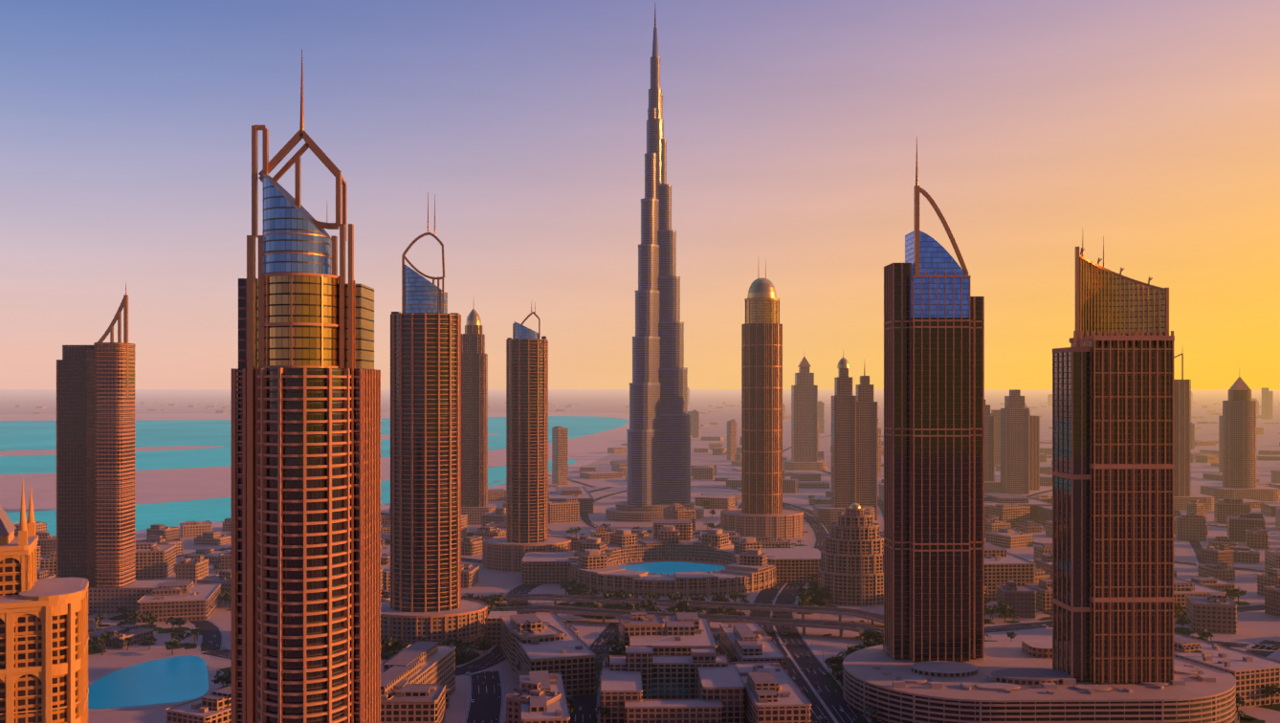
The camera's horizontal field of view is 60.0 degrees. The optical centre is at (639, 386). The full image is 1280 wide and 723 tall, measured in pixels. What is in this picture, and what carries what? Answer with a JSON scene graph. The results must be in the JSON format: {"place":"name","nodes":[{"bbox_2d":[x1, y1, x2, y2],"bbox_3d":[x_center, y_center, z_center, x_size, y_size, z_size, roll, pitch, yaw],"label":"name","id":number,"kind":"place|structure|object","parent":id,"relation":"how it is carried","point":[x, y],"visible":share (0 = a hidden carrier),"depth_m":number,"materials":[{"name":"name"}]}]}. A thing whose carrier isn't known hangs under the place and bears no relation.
{"place":"outdoors","nodes":[
{"label":"outdoors","id":0,"kind":"place"},
{"bbox_2d":[0,479,88,722],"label":"building","id":1,"kind":"structure","parent":0,"point":[44,637],"depth_m":452.98,"materials":[{"name":"concrete"}]},
{"bbox_2d":[88,655,208,708],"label":"pond","id":2,"kind":"structure","parent":0,"point":[173,679],"depth_m":783.95,"materials":[{"name":"blue liquid"}]},
{"bbox_2d":[5,459,575,535],"bbox_3d":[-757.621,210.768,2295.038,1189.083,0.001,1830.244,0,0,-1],"label":"lagoon water","id":3,"kind":"structure","parent":0,"point":[177,513],"depth_m":1876.96,"materials":[{"name":"teal liquid"}]},
{"bbox_2d":[231,48,380,722],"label":"tower","id":4,"kind":"structure","parent":0,"point":[305,512],"depth_m":370.81,"materials":[{"name":"brown glass"}]},
{"bbox_2d":[0,416,629,474],"bbox_3d":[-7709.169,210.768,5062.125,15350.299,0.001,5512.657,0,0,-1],"label":"sea water","id":5,"kind":"structure","parent":0,"point":[22,435],"depth_m":4511.80,"materials":[{"name":"teal liquid"}]},
{"bbox_2d":[0,445,224,456],"bbox_3d":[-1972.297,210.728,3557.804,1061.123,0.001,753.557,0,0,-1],"label":"sand spit","id":6,"kind":"structure","parent":5,"relation":"on","point":[44,452],"depth_m":3692.50,"materials":[{"name":"beige sand"}]},
{"bbox_2d":[380,433,498,440],"bbox_3d":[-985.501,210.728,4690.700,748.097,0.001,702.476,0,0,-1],"label":"sand spit","id":7,"kind":"structure","parent":5,"relation":"on","point":[383,437],"depth_m":4683.98,"materials":[{"name":"beige sand"}]},
{"bbox_2d":[461,306,496,525],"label":"tower","id":8,"kind":"structure","parent":0,"point":[474,505],"depth_m":1703.16,"materials":[{"name":"beige glass"}]},
{"bbox_2d":[0,389,1279,722],"bbox_3d":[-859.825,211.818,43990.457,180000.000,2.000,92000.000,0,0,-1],"label":"ground sheet","id":9,"kind":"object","parent":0,"point":[1255,627],"visible":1,"depth_m":1952.41,"materials":[{"name":"beige sand"}]},
{"bbox_2d":[56,283,193,614],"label":"tower","id":10,"kind":"structure","parent":9,"relation":"on","point":[96,472],"depth_m":1034.06,"materials":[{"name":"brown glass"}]},
{"bbox_2d":[88,654,218,711],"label":"pond edge","id":11,"kind":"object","parent":9,"relation":"on","point":[211,669],"depth_m":797.51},
{"bbox_2d":[136,580,221,623],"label":"block","id":12,"kind":"structure","parent":9,"relation":"on","point":[187,602],"depth_m":1001.52,"materials":[{"name":"beige concrete"}]},
{"bbox_2d":[0,412,629,536],"bbox_3d":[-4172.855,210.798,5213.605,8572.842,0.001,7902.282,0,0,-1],"label":"beach sand","id":13,"kind":"structure","parent":9,"relation":"on","point":[165,486],"depth_m":2622.96,"materials":[{"name":"beige sand"}]},
{"bbox_2d":[380,533,390,565],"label":"block","id":14,"kind":"structure","parent":9,"relation":"on","point":[385,554],"depth_m":1244.29,"materials":[{"name":"beige concrete"}]},
{"bbox_2d":[380,641,455,700],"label":"block","id":15,"kind":"structure","parent":9,"relation":"on","point":[425,663],"depth_m":719.13,"materials":[{"name":"beige concrete"}]},
{"bbox_2d":[380,191,516,653],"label":"tower","id":16,"kind":"structure","parent":9,"relation":"on","point":[429,602],"depth_m":892.09,"materials":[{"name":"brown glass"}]},
{"bbox_2d":[482,302,571,572],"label":"tower","id":17,"kind":"structure","parent":9,"relation":"on","point":[526,440],"depth_m":1285.70,"materials":[{"name":"brown glass"}]},
{"bbox_2d":[519,670,570,722],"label":"block","id":18,"kind":"structure","parent":9,"relation":"on","point":[537,710],"depth_m":654.90,"materials":[{"name":"beige concrete"}]},
{"bbox_2d":[499,612,595,696],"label":"block","id":19,"kind":"structure","parent":9,"relation":"on","point":[570,656],"depth_m":772.87,"materials":[{"name":"concrete"},{"name":"glass"}]},
{"bbox_2d":[548,486,593,513],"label":"block","id":20,"kind":"structure","parent":9,"relation":"on","point":[583,496],"depth_m":1896.89,"materials":[{"name":"beige concrete"}]},
{"bbox_2d":[0,394,1279,722],"bbox_3d":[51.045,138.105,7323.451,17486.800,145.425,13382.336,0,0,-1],"label":"low-rise buildings","id":21,"kind":"structure","parent":9,"relation":"on","point":[159,547],"depth_m":1384.88,"materials":[{"name":"concrete"},{"name":"stone"},{"name":"glass"}]},
{"bbox_2d":[521,519,820,596],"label":"ring building","id":22,"kind":"structure","parent":9,"relation":"on","point":[749,563],"depth_m":1188.76,"materials":[{"name":"beige concrete"}]},
{"bbox_2d":[618,561,725,574],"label":"pool rim","id":23,"kind":"object","parent":22,"relation":"attached to","point":[679,562],"visible":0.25,"depth_m":1209.62,"materials":[{"name":"beige concrete"}]},
{"bbox_2d":[600,645,745,722],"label":"low-rise building","id":24,"kind":"structure","parent":9,"relation":"on","point":[641,684],"depth_m":714.80,"materials":[{"name":"beige concrete"}]},
{"bbox_2d":[629,612,717,655],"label":"block","id":25,"kind":"structure","parent":9,"relation":"on","point":[685,632],"depth_m":834.77,"materials":[{"name":"beige concrete"}]},
{"bbox_2d":[88,495,1279,722],"bbox_3d":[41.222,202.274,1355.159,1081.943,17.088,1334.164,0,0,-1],"label":"trees","id":26,"kind":"object","parent":9,"relation":"on","point":[1003,608],"visible":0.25,"depth_m":958.40,"materials":[{"name":"green plant"}]},
{"bbox_2d":[88,528,1279,722],"bbox_3d":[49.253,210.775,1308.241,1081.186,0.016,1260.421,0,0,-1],"label":"lawns","id":27,"kind":"structure","parent":9,"relation":"on","point":[832,683],"depth_m":924.81,"materials":[{"name":"green plant"}]},
{"bbox_2d":[88,425,1279,722],"bbox_3d":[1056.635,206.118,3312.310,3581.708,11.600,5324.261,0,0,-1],"label":"roads","id":28,"kind":"structure","parent":9,"relation":"on","point":[488,705],"depth_m":946.39,"materials":[{"name":"grey asphalt"}]},
{"bbox_2d":[184,504,881,722],"bbox_3d":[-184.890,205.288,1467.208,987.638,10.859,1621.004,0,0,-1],"label":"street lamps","id":29,"kind":"object","parent":28,"relation":"on","point":[617,625],"visible":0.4,"depth_m":975.57,"materials":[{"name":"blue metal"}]},
{"bbox_2d":[687,387,689,406],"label":"tower","id":30,"kind":"structure","parent":9,"relation":"on","point":[688,397],"depth_m":11722.14,"materials":[{"name":"grey concrete"}]},
{"bbox_2d":[513,600,875,639],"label":"bridge piers","id":31,"kind":"structure","parent":9,"relation":"on","point":[757,615],"depth_m":1002.02,"materials":[{"name":"grey concrete"}]},
{"bbox_2d":[207,425,1276,722],"bbox_3d":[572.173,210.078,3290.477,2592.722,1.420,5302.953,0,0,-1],"label":"cars","id":32,"kind":"object","parent":9,"relation":"on","point":[768,630],"visible":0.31,"depth_m":911.97,"materials":[{"name":"white"}]},
{"bbox_2d":[719,621,785,669],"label":"block","id":33,"kind":"structure","parent":9,"relation":"on","point":[747,642],"depth_m":820.01,"materials":[{"name":"beige concrete"}]},
{"bbox_2d":[730,661,811,722],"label":"block","id":34,"kind":"structure","parent":9,"relation":"on","point":[773,693],"depth_m":683.45,"materials":[{"name":"concrete"},{"name":"glass"}]},
{"bbox_2d":[782,356,827,470],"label":"tower","id":35,"kind":"structure","parent":9,"relation":"on","point":[804,423],"depth_m":2812.89,"materials":[{"name":"brown concrete"}]},
{"bbox_2d":[813,354,874,523],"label":"tower","id":36,"kind":"structure","parent":9,"relation":"on","point":[843,448],"depth_m":1728.66,"materials":[{"name":"brown metal"}]},
{"bbox_2d":[817,503,883,606],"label":"stepped round building","id":37,"kind":"structure","parent":9,"relation":"on","point":[850,570],"depth_m":1073.36,"materials":[{"name":"stone"},{"name":"concrete"},{"name":"glass"}]},
{"bbox_2d":[855,367,877,520],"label":"tower","id":38,"kind":"structure","parent":9,"relation":"on","point":[866,450],"depth_m":1749.40,"materials":[{"name":"brown concrete"}]},
{"bbox_2d":[878,483,883,501],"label":"block","id":39,"kind":"structure","parent":9,"relation":"on","point":[881,490],"depth_m":2044.87,"materials":[{"name":"beige concrete"}]},
{"bbox_2d":[984,542,1035,601],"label":"block","id":40,"kind":"structure","parent":9,"relation":"on","point":[1002,565],"depth_m":1091.11,"materials":[{"name":"beige concrete"}]},
{"bbox_2d":[1000,389,1029,494],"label":"tower","id":41,"kind":"structure","parent":9,"relation":"on","point":[1014,446],"depth_m":2174.20,"materials":[{"name":"brown concrete"}]},
{"bbox_2d":[984,493,1052,523],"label":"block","id":42,"kind":"structure","parent":9,"relation":"on","point":[1006,498],"depth_m":1739.77,"materials":[{"name":"beige concrete"}]},
{"bbox_2d":[842,639,1235,722],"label":"podium","id":43,"kind":"object","parent":9,"relation":"on","point":[1023,681],"visible":0.77,"depth_m":687.79,"materials":[{"name":"beige concrete"}]},
{"bbox_2d":[883,135,984,662],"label":"tower","id":44,"kind":"structure","parent":43,"relation":"on","point":[934,460],"depth_m":754.41,"materials":[{"name":"brown glass"}]},
{"bbox_2d":[1052,236,1174,684],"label":"tower","id":45,"kind":"structure","parent":43,"relation":"on","point":[1113,495],"depth_m":699.46,"materials":[{"name":"brown glass"}]},
{"bbox_2d":[1037,505,1052,525],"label":"block","id":46,"kind":"structure","parent":9,"relation":"on","point":[1044,514],"depth_m":1691.92,"materials":[{"name":"beige concrete"}]},
{"bbox_2d":[1173,353,1213,510],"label":"tower","id":47,"kind":"structure","parent":9,"relation":"on","point":[1182,496],"depth_m":1908.67,"materials":[{"name":"brown concrete"}]},
{"bbox_2d":[1173,576,1226,617],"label":"block","id":48,"kind":"structure","parent":9,"relation":"on","point":[1182,588],"depth_m":1021.89,"materials":[{"name":"beige concrete"}]},
{"bbox_2d":[1173,633,1279,708],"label":"block","id":49,"kind":"structure","parent":9,"relation":"on","point":[1254,675],"depth_m":745.11,"materials":[{"name":"concrete"},{"name":"glass"}]},
{"bbox_2d":[0,0,1279,389],"label":"sky","id":50,"kind":"structure","parent":0,"point":[1043,128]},
{"bbox_2d":[605,6,704,522],"bbox_3d":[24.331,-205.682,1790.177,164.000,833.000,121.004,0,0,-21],"label":"skyscraper","id":51,"kind":"structure","parent":0,"point":[658,455],"depth_m":1765.67,"materials":[{"name":"grey glass"}]},
{"bbox_2d":[617,561,725,574],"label":"pool","id":52,"kind":"structure","parent":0,"point":[669,567],"depth_m":1202.92,"materials":[{"name":"blue liquid"}]},
{"bbox_2d":[720,264,803,539],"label":"tower","id":53,"kind":"structure","parent":0,"point":[761,513],"depth_m":1556.79,"materials":[{"name":"beige glass"}]},
{"bbox_2d":[782,404,786,415],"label":"tower","id":54,"kind":"structure","parent":0,"point":[783,409],"depth_m":7859.17,"materials":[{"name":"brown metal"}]},
{"bbox_2d":[817,418,818,450],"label":"tower","id":55,"kind":"structure","parent":0,"point":[818,433],"depth_m":3298.74,"materials":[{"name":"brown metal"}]},
{"bbox_2d":[984,399,1000,492],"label":"tower","id":56,"kind":"structure","parent":0,"point":[992,484],"depth_m":2232.27,"materials":[{"name":"brown concrete"}]},
{"bbox_2d":[990,409,1000,467],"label":"tower","id":57,"kind":"structure","parent":0,"point":[996,413],"depth_m":2896.10,"materials":[{"name":"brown concrete"}]},
{"bbox_2d":[1024,407,1039,490],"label":"tower","id":58,"kind":"structure","parent":0,"point":[1034,452],"depth_m":2257.25,"materials":[{"name":"brown concrete"}]},
{"bbox_2d":[1189,398,1191,417],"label":"tower","id":59,"kind":"structure","parent":0,"point":[1189,408],"depth_m":7778.30,"materials":[{"name":"brown metal"}]},
{"bbox_2d":[1218,415,1222,472],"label":"tower","id":60,"kind":"structure","parent":0,"point":[1221,443],"depth_m":2743.64,"materials":[{"name":"brown metal"}]},
{"bbox_2d":[1200,376,1279,501],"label":"tower","id":61,"kind":"structure","parent":0,"point":[1239,443],"depth_m":2060.62,"materials":[{"name":"grey concrete"}]},
{"bbox_2d":[1251,398,1258,415],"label":"tower","id":62,"kind":"structure","parent":0,"point":[1257,408],"depth_m":8371.41,"materials":[{"name":"beige concrete"}]},
{"bbox_2d":[1261,387,1273,419],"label":"tower","id":63,"kind":"structure","parent":0,"point":[1267,405],"depth_m":7134.51,"materials":[{"name":"beige concrete"}]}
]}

